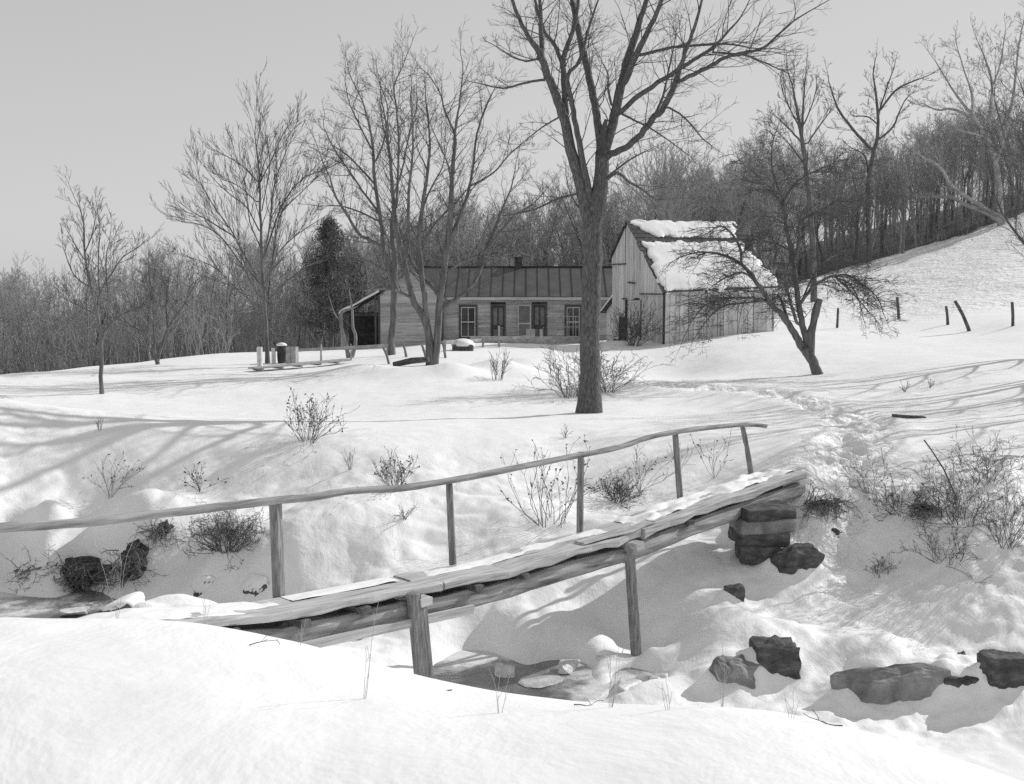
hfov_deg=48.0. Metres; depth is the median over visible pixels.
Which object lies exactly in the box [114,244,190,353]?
forest tree
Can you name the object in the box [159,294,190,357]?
forest tree
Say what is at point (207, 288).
forest tree
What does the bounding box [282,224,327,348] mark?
forest tree
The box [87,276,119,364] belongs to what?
forest tree
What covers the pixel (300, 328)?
forest tree
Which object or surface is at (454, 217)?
forest tree
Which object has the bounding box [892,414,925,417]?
loose board
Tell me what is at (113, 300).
forest tree
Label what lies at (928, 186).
forest tree
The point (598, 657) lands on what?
ice chunk
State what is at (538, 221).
forest tree
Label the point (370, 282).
forest tree
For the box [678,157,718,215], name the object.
forest tree
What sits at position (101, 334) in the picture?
young maple tree
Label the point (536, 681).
ice chunk
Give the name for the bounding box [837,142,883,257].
forest tree
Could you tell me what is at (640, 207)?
distant wood
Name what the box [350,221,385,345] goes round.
forest tree
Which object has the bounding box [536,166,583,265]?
forest tree
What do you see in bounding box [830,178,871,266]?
forest tree
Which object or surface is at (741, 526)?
pier stone
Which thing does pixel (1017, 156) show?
field tree
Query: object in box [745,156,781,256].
forest tree
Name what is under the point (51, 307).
forest tree
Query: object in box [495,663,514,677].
ice chunk
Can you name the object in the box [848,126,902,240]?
forest tree
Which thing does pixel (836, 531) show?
rock
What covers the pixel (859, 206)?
forest tree
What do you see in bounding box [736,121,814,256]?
forest tree
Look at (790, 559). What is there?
rock
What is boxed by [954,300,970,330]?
fence post
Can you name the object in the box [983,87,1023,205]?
forest tree
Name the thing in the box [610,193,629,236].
forest tree
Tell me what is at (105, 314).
forest tree
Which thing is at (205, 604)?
grass tuft
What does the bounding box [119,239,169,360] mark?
forest tree
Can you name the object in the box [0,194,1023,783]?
ground
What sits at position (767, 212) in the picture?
forest tree
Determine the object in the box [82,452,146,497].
weed clump
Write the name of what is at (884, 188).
forest tree
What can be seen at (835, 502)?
shrub
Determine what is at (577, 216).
forest tree
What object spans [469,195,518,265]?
forest tree
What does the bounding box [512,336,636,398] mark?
shrub
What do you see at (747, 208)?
forest tree
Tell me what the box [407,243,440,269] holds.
forest tree
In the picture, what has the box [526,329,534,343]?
board post
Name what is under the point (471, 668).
creek water
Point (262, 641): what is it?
fallen twig
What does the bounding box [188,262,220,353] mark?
forest tree
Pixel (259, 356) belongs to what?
gate post
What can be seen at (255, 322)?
forest tree
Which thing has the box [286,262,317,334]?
forest tree
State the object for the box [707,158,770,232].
forest tree
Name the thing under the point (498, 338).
rail fence
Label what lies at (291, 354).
well curb
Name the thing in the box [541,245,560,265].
forest tree
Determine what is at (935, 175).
forest tree
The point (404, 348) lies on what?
stake
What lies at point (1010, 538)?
bramble
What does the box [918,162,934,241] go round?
forest tree
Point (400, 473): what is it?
weed clump
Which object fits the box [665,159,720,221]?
forest tree
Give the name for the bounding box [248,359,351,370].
boardwalk
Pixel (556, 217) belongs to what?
forest tree
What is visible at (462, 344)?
snow box
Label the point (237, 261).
forest tree
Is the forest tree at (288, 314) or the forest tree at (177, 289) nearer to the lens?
the forest tree at (177, 289)
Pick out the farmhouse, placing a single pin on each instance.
(534, 297)
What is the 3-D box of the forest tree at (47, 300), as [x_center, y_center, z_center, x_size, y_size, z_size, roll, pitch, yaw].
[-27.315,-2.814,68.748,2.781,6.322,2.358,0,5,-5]
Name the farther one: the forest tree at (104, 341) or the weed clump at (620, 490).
the forest tree at (104, 341)
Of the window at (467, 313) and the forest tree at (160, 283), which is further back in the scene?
the forest tree at (160, 283)
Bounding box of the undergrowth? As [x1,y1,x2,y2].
[0,168,1023,374]
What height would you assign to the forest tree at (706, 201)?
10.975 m
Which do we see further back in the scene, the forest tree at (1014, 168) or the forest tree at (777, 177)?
the forest tree at (1014, 168)
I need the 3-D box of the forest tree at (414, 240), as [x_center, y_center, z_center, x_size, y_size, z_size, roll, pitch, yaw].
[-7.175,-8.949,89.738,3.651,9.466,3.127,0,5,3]
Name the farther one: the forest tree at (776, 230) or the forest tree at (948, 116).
the forest tree at (948, 116)
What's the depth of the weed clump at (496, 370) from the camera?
37.02 m
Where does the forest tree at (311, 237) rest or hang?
on the ground
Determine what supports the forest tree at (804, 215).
on the ground
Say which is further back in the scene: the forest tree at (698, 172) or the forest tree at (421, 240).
the forest tree at (698, 172)
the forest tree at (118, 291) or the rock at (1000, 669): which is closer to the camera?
the rock at (1000, 669)
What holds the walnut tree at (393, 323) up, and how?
on the ground
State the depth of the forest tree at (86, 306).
68.94 m
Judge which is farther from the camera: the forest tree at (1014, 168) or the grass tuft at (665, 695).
the forest tree at (1014, 168)
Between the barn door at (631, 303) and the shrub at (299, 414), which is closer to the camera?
the shrub at (299, 414)
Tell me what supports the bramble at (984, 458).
on the ground
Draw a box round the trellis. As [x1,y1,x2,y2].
[547,316,577,332]
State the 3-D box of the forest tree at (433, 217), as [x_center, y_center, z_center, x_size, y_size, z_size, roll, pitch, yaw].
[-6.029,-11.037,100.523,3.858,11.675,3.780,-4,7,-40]
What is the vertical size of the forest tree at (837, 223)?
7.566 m
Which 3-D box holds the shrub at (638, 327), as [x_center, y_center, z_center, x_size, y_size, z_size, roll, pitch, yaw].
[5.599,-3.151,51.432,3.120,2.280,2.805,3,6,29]
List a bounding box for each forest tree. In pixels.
[0,250,56,369]
[0,257,71,372]
[0,267,41,372]
[0,267,44,366]
[0,273,29,373]
[0,277,41,373]
[0,295,21,358]
[0,297,33,372]
[4,271,61,371]
[24,328,58,371]
[27,275,56,364]
[35,293,80,370]
[42,298,75,368]
[42,301,97,368]
[50,313,94,368]
[53,297,82,356]
[65,274,123,363]
[72,266,96,366]
[78,266,120,363]
[78,270,133,362]
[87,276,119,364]
[94,257,159,362]
[94,317,110,361]
[106,261,125,362]
[112,301,145,362]
[113,241,157,361]
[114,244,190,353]
[115,286,187,360]
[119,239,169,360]
[121,269,156,362]
[137,234,200,357]
[147,306,195,358]
[155,279,203,352]
[156,307,191,356]
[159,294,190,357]
[168,252,204,356]
[175,294,212,355]
[184,260,229,354]
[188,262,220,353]
[190,253,231,352]
[199,230,272,350]
[201,316,226,353]
[203,272,247,352]
[208,271,252,349]
[220,225,286,351]
[223,239,288,336]
[230,289,246,349]
[232,291,270,351]
[234,297,279,351]
[235,228,299,333]
[239,281,275,345]
[244,236,294,347]
[264,256,296,347]
[271,277,303,340]
[276,289,302,339]
[281,230,335,343]
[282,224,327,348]
[282,247,302,343]
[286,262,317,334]
[286,270,324,348]
[290,271,335,347]
[296,243,334,347]
[297,264,318,347]
[309,248,357,323]
[309,285,326,347]
[311,214,377,346]
[314,223,362,346]
[350,204,405,300]
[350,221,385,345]
[350,246,388,311]
[351,234,385,311]
[355,216,387,287]
[358,239,388,311]
[373,233,401,291]
[374,204,435,273]
[397,199,446,264]
[399,214,441,272]
[400,218,429,265]
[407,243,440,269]
[409,209,471,264]
[416,180,480,263]
[421,194,471,265]
[425,204,452,240]
[431,217,472,265]
[432,196,487,265]
[440,187,496,265]
[451,189,527,265]
[456,185,480,265]
[462,193,489,265]
[466,203,536,265]
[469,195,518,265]
[470,190,555,265]
[476,184,546,265]
[480,221,505,265]
[499,198,539,253]
[501,223,534,265]
[517,184,569,265]
[517,206,574,265]
[518,216,557,265]
[527,170,570,264]
[533,197,545,258]
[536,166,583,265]
[536,194,581,265]
[540,240,558,265]
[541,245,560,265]
[552,227,581,265]
[556,209,581,265]
[556,209,581,265]
[559,200,602,264]
[569,177,625,264]
[574,189,625,264]
[580,209,621,265]
[602,190,618,265]
[603,217,617,264]
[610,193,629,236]
[613,162,700,221]
[632,173,676,219]
[643,137,717,221]
[646,153,717,219]
[649,158,694,221]
[653,155,711,219]
[653,171,690,219]
[654,173,694,221]
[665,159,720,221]
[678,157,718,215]
[686,168,715,220]
[689,164,734,220]
[690,143,763,242]
[691,162,751,230]
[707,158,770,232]
[713,134,785,239]
[714,164,746,231]
[715,141,768,241]
[716,167,758,234]
[735,143,792,262]
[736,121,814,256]
[738,133,785,266]
[740,155,795,273]
[740,166,796,255]
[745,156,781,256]
[746,204,774,266]
[751,120,832,275]
[751,154,816,291]
[753,196,781,277]
[762,138,815,274]
[763,142,804,282]
[774,172,825,271]
[784,134,826,274]
[785,166,817,277]
[793,129,850,253]
[797,176,834,245]
[804,139,858,273]
[805,170,834,269]
[810,153,857,253]
[811,151,855,251]
[825,144,846,254]
[826,171,874,257]
[828,191,851,254]
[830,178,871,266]
[831,196,845,263]
[832,168,871,265]
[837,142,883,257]
[838,147,880,265]
[842,146,863,250]
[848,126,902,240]
[852,193,879,235]
[859,190,877,242]
[863,111,935,247]
[863,146,905,248]
[870,147,934,253]
[872,143,912,246]
[873,130,893,252]
[879,149,916,253]
[897,118,956,244]
[899,147,933,235]
[901,119,945,229]
[903,124,953,233]
[905,105,978,232]
[908,158,939,243]
[912,104,964,218]
[914,128,972,238]
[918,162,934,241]
[927,125,944,232]
[933,124,957,228]
[934,119,966,220]
[940,97,1001,224]
[941,102,989,220]
[943,154,964,234]
[946,111,983,220]
[950,96,1017,208]
[962,126,975,215]
[965,133,1000,223]
[967,146,991,216]
[972,106,1021,205]
[975,154,993,198]
[978,113,1004,205]
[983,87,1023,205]
[984,125,1023,196]
[994,105,1023,216]
[1009,121,1023,196]
[1013,113,1023,178]
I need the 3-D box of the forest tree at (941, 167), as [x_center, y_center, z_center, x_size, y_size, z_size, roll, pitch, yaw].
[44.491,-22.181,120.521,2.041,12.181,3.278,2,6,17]
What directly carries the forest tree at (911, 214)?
on the ground
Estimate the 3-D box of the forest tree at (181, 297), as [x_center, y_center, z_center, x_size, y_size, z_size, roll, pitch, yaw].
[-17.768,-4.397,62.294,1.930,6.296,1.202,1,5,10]
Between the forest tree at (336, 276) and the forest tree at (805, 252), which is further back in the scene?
the forest tree at (805, 252)
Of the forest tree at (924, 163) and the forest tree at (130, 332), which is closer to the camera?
the forest tree at (130, 332)
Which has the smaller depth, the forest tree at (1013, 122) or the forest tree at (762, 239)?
the forest tree at (762, 239)
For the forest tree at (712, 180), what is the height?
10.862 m
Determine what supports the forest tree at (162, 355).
on the ground
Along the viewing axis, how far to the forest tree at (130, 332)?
68.97 m
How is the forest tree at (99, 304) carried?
on the ground
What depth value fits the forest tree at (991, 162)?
134.84 m
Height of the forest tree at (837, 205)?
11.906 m
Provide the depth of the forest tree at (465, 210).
85.80 m
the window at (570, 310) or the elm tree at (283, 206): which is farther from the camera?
the window at (570, 310)
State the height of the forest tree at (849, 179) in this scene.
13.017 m
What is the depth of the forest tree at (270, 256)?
76.85 m
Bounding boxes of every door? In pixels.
[492,306,503,335]
[518,305,530,343]
[534,305,544,336]
[627,300,640,340]
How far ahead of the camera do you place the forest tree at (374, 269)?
73.36 m
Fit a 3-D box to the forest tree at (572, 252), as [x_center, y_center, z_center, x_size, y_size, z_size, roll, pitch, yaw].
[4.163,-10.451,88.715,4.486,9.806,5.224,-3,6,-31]
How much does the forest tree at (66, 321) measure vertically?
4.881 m
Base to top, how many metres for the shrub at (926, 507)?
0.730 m
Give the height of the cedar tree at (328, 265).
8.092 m
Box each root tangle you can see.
[1,544,123,592]
[98,538,165,594]
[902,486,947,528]
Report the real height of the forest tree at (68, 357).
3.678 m
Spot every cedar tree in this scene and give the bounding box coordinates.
[290,214,371,346]
[324,247,376,334]
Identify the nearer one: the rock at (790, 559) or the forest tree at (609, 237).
the rock at (790, 559)
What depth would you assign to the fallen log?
41.05 m
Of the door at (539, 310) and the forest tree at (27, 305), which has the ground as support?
the forest tree at (27, 305)
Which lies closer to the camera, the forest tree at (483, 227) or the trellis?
the trellis
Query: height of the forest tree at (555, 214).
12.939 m
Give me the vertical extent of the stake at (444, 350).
0.868 m
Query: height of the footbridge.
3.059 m
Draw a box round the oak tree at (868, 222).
[816,47,944,262]
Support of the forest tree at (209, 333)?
on the ground
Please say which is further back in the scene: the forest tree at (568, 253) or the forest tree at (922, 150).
the forest tree at (922, 150)
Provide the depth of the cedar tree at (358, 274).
71.33 m
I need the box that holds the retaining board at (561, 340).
[470,336,579,343]
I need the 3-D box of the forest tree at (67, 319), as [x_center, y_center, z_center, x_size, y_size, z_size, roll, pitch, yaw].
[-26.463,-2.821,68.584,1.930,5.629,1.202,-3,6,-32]
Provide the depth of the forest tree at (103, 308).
76.30 m
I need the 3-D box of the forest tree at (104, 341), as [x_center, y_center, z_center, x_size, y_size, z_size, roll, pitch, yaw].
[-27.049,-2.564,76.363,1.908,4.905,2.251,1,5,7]
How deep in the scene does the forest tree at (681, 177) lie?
82.72 m
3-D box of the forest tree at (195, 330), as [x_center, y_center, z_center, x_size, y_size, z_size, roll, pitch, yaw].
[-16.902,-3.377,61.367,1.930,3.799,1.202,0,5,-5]
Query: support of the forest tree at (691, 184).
on the ground
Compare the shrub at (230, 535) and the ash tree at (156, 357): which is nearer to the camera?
the shrub at (230, 535)
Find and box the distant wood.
[0,101,1023,372]
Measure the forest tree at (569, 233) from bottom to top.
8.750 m
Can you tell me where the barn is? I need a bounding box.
[600,219,778,343]
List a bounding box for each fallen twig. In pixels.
[249,636,279,645]
[803,709,842,726]
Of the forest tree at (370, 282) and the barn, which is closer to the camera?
the barn
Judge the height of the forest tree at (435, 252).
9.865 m
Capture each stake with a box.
[382,347,389,363]
[401,341,407,356]
[441,341,446,357]
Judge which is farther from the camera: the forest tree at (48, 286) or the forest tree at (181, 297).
the forest tree at (48, 286)
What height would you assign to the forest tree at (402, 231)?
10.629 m
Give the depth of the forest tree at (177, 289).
64.12 m
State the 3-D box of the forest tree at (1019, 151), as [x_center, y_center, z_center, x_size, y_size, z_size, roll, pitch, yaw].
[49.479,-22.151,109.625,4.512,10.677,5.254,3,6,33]
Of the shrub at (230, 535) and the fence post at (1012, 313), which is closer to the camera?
the shrub at (230, 535)
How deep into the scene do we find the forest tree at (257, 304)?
67.41 m
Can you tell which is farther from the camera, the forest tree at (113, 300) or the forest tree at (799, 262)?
the forest tree at (799, 262)
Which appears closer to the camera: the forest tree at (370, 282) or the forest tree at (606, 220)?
the forest tree at (370, 282)
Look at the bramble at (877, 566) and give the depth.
16.75 m
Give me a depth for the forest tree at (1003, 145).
123.41 m
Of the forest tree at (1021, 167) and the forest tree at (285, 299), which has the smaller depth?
the forest tree at (285, 299)
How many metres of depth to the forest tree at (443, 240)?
80.65 m
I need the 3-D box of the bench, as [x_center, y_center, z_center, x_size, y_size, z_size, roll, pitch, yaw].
[-7.895,-2.917,62.549,1.300,0.480,0.500,0,5,0]
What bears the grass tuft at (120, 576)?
on the ground
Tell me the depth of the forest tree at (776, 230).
92.27 m
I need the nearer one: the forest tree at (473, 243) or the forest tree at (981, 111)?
the forest tree at (473, 243)
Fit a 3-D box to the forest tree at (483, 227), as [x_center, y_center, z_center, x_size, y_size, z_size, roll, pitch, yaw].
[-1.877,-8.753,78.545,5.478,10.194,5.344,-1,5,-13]
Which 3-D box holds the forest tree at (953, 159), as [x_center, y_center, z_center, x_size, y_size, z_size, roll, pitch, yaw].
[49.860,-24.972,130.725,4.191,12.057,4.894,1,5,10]
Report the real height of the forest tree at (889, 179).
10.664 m
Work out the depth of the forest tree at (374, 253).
78.01 m
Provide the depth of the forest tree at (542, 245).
89.93 m
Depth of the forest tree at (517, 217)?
102.41 m
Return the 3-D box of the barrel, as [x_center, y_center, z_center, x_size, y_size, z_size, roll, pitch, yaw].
[-9.214,-1.549,46.035,0.440,0.870,0.440,0,5,0]
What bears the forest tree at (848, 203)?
on the ground
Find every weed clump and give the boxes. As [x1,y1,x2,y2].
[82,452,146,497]
[180,462,229,492]
[369,446,419,485]
[394,504,417,519]
[488,346,510,380]
[499,434,624,527]
[575,470,651,511]
[625,445,673,491]
[690,428,733,477]
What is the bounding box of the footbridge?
[0,422,806,678]
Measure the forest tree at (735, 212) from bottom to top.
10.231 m
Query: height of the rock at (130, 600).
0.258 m
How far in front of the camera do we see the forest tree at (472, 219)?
100.39 m
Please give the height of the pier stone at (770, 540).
0.240 m
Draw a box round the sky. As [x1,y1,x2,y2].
[0,0,1023,317]
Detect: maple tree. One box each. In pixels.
[47,166,164,393]
[458,0,831,413]
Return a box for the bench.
[357,334,377,342]
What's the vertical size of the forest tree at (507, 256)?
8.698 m
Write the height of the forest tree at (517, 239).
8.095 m
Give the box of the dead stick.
[924,440,956,499]
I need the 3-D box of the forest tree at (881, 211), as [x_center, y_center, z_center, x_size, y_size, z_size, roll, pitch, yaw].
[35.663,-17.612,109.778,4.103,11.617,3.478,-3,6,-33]
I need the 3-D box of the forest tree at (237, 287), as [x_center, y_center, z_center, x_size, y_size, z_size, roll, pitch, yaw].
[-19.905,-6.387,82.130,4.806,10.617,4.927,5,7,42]
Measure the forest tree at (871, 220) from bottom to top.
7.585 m
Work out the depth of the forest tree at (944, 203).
123.02 m
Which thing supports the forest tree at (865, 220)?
on the ground
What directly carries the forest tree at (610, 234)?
on the ground
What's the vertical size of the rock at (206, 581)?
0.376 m
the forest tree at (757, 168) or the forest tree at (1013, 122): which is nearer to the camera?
the forest tree at (757, 168)
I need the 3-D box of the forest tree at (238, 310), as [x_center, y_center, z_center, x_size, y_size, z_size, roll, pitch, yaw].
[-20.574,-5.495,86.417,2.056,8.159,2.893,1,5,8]
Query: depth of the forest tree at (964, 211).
124.04 m
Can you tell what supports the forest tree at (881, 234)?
on the ground
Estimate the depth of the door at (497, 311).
61.88 m
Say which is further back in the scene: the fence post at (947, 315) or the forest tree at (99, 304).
the forest tree at (99, 304)
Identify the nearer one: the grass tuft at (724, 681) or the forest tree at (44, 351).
the grass tuft at (724, 681)
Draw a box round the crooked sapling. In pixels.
[327,284,357,357]
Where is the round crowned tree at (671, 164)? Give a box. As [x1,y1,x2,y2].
[608,135,722,220]
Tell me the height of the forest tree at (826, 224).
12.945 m
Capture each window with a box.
[458,305,476,338]
[565,305,580,336]
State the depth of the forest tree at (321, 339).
68.49 m
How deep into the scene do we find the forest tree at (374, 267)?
75.96 m
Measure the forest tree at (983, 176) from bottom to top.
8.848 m
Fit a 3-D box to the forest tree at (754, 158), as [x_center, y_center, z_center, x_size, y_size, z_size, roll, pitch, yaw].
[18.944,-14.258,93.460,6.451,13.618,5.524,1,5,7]
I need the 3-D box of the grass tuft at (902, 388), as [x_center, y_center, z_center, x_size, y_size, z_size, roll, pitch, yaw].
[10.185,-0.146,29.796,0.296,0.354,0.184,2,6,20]
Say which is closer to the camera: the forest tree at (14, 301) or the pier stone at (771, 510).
the pier stone at (771, 510)
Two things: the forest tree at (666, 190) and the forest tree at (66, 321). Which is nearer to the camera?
the forest tree at (66, 321)
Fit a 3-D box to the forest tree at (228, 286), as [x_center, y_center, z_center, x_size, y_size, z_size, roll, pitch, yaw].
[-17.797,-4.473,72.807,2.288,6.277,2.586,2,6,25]
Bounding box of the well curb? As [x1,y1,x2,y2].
[286,346,298,363]
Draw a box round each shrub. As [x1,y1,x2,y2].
[128,508,187,549]
[168,500,269,573]
[283,385,355,443]
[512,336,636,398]
[557,350,674,392]
[607,296,674,346]
[793,479,861,525]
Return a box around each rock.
[97,592,144,612]
[190,575,215,596]
[240,573,268,595]
[709,654,761,688]
[724,583,744,601]
[749,635,801,679]
[768,542,824,574]
[830,662,951,704]
[831,528,841,537]
[944,675,978,687]
[977,649,1023,688]
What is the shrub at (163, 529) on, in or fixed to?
on the ground
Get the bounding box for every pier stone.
[728,526,789,546]
[729,500,796,521]
[729,518,795,534]
[734,542,780,564]
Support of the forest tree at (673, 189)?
on the ground
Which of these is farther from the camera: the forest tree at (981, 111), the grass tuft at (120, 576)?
the forest tree at (981, 111)
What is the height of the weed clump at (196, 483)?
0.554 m
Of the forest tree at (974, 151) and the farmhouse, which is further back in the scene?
the forest tree at (974, 151)
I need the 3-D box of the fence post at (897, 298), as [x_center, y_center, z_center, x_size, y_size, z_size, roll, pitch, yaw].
[20.182,-4.293,60.109,0.288,1.363,0.164,0,5,0]
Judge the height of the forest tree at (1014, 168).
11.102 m
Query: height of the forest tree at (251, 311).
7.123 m
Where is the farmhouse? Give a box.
[338,257,611,347]
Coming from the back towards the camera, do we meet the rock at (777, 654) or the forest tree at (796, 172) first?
the forest tree at (796, 172)
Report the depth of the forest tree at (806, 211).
108.59 m
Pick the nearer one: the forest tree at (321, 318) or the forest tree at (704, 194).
the forest tree at (321, 318)
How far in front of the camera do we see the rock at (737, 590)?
15.59 m
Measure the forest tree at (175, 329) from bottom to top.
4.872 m
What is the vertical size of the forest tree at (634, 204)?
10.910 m
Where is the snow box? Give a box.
[451,338,474,350]
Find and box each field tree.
[951,23,1023,251]
[969,104,1023,259]
[1004,103,1023,241]
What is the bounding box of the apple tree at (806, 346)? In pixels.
[656,98,918,374]
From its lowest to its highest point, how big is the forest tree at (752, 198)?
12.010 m
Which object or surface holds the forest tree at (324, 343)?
on the ground
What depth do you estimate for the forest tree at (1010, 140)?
111.30 m
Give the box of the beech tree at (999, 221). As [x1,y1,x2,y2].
[891,1,1023,225]
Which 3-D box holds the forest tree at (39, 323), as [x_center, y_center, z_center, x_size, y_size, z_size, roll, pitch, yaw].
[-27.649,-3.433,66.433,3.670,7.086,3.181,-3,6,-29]
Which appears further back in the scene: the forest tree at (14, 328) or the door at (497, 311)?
the door at (497, 311)
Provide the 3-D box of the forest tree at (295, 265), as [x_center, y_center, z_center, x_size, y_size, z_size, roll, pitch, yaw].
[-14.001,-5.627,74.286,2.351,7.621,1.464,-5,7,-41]
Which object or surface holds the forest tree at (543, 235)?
on the ground
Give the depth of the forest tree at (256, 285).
74.23 m
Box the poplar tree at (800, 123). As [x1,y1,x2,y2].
[762,37,841,301]
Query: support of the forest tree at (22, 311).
on the ground
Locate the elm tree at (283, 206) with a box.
[149,59,356,363]
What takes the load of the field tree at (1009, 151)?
on the ground
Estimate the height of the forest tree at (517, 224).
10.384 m
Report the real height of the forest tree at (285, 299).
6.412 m
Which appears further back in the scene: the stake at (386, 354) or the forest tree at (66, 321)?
the forest tree at (66, 321)
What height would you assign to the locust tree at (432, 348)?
12.838 m
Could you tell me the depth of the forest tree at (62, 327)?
83.27 m
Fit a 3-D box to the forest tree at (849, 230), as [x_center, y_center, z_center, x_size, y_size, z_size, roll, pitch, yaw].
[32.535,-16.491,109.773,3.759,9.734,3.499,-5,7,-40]
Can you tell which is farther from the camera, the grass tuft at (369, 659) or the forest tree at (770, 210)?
the forest tree at (770, 210)
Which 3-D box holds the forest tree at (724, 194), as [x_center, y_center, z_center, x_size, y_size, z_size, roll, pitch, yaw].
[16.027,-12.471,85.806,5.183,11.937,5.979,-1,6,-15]
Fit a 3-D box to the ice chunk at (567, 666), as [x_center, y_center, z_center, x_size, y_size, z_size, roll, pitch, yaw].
[0.701,3.508,14.702,0.218,0.153,0.485,2,6,22]
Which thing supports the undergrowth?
on the ground
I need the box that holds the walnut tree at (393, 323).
[291,37,440,354]
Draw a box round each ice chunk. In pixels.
[59,606,89,615]
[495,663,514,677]
[518,674,562,687]
[558,659,579,673]
[595,653,617,660]
[610,677,641,693]
[649,673,667,679]
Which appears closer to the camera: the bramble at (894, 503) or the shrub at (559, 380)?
the bramble at (894, 503)
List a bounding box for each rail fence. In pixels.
[298,344,387,363]
[443,326,529,349]
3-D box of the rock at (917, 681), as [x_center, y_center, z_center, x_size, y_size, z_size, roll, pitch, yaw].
[4.387,3.539,13.462,1.315,0.824,0.742,-1,5,-9]
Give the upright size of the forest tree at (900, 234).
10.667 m
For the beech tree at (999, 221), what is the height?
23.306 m
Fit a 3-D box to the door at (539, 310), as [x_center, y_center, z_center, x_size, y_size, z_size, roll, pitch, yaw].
[1.483,-3.555,61.899,0.609,2.210,0.095,0,5,0]
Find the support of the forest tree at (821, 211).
on the ground
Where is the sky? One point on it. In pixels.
(109, 92)
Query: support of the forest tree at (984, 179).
on the ground
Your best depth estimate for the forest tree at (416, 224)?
89.90 m
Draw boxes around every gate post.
[257,347,262,366]
[271,348,275,363]
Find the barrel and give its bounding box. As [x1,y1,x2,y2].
[276,342,286,362]
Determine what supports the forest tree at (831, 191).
on the ground
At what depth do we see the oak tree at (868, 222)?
106.06 m
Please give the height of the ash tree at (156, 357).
6.408 m
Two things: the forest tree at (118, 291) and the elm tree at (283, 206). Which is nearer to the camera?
the elm tree at (283, 206)
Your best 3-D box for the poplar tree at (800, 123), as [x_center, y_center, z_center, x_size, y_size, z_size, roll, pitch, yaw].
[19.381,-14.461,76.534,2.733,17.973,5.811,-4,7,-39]
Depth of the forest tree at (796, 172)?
85.41 m
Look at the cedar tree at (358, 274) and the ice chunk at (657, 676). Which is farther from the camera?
the cedar tree at (358, 274)
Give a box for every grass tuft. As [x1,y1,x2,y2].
[93,528,132,618]
[95,416,102,430]
[197,576,217,623]
[340,447,355,469]
[364,601,378,696]
[489,667,510,712]
[604,625,626,707]
[658,672,671,709]
[715,645,733,706]
[780,691,798,718]
[899,380,910,391]
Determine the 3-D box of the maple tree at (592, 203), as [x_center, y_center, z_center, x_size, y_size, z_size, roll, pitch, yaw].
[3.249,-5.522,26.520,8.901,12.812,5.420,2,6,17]
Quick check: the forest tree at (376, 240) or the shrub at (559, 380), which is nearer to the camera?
the shrub at (559, 380)
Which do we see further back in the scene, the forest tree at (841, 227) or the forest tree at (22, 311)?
the forest tree at (841, 227)
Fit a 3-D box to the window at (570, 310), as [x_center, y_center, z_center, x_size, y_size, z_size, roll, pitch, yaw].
[3.289,-3.762,61.864,1.017,1.829,0.133,0,5,0]
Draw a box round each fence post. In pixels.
[836,308,838,327]
[896,297,899,318]
[945,306,948,324]
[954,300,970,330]
[1011,302,1014,325]
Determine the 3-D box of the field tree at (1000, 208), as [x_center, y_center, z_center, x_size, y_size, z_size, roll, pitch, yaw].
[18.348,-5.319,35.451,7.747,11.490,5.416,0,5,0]
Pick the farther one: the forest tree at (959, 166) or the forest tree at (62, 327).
the forest tree at (959, 166)
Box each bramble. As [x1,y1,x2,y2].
[839,447,903,493]
[856,467,940,522]
[863,552,901,577]
[889,440,1023,532]
[891,517,992,584]
[914,461,1023,548]
[937,424,1023,485]
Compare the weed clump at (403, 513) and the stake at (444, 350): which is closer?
the weed clump at (403, 513)
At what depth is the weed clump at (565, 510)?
18.12 m
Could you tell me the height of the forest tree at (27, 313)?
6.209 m
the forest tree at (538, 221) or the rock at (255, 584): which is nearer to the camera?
the rock at (255, 584)
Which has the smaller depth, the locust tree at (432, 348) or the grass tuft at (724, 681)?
the grass tuft at (724, 681)
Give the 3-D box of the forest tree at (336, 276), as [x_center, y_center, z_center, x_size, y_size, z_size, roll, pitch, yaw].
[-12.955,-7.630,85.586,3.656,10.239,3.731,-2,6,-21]
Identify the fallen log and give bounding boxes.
[393,357,429,365]
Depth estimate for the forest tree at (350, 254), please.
66.26 m
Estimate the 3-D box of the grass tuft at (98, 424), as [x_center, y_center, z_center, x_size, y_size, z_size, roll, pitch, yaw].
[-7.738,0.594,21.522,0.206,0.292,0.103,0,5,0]
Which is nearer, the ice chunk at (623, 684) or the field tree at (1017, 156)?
the ice chunk at (623, 684)
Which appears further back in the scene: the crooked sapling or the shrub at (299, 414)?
the crooked sapling
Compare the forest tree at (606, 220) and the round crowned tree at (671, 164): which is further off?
the forest tree at (606, 220)
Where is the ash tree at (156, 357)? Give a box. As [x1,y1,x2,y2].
[102,250,210,364]
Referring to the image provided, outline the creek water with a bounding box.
[0,588,654,701]
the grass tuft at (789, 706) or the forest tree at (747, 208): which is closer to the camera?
the grass tuft at (789, 706)
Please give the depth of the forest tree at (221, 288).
83.45 m
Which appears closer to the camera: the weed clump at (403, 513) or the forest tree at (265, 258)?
the weed clump at (403, 513)
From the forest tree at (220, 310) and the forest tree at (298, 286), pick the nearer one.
the forest tree at (220, 310)
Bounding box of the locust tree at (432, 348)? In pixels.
[331,14,565,365]
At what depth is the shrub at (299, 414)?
21.22 m
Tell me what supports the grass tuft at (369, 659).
on the ground
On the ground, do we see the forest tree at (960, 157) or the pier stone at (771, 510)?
the forest tree at (960, 157)
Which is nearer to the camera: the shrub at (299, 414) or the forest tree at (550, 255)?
the shrub at (299, 414)
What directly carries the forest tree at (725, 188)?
on the ground
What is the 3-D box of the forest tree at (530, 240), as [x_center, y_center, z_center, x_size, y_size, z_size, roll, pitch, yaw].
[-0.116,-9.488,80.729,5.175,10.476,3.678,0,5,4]
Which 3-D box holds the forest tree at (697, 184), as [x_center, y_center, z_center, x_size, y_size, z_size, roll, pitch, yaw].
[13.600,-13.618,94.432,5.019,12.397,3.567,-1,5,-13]

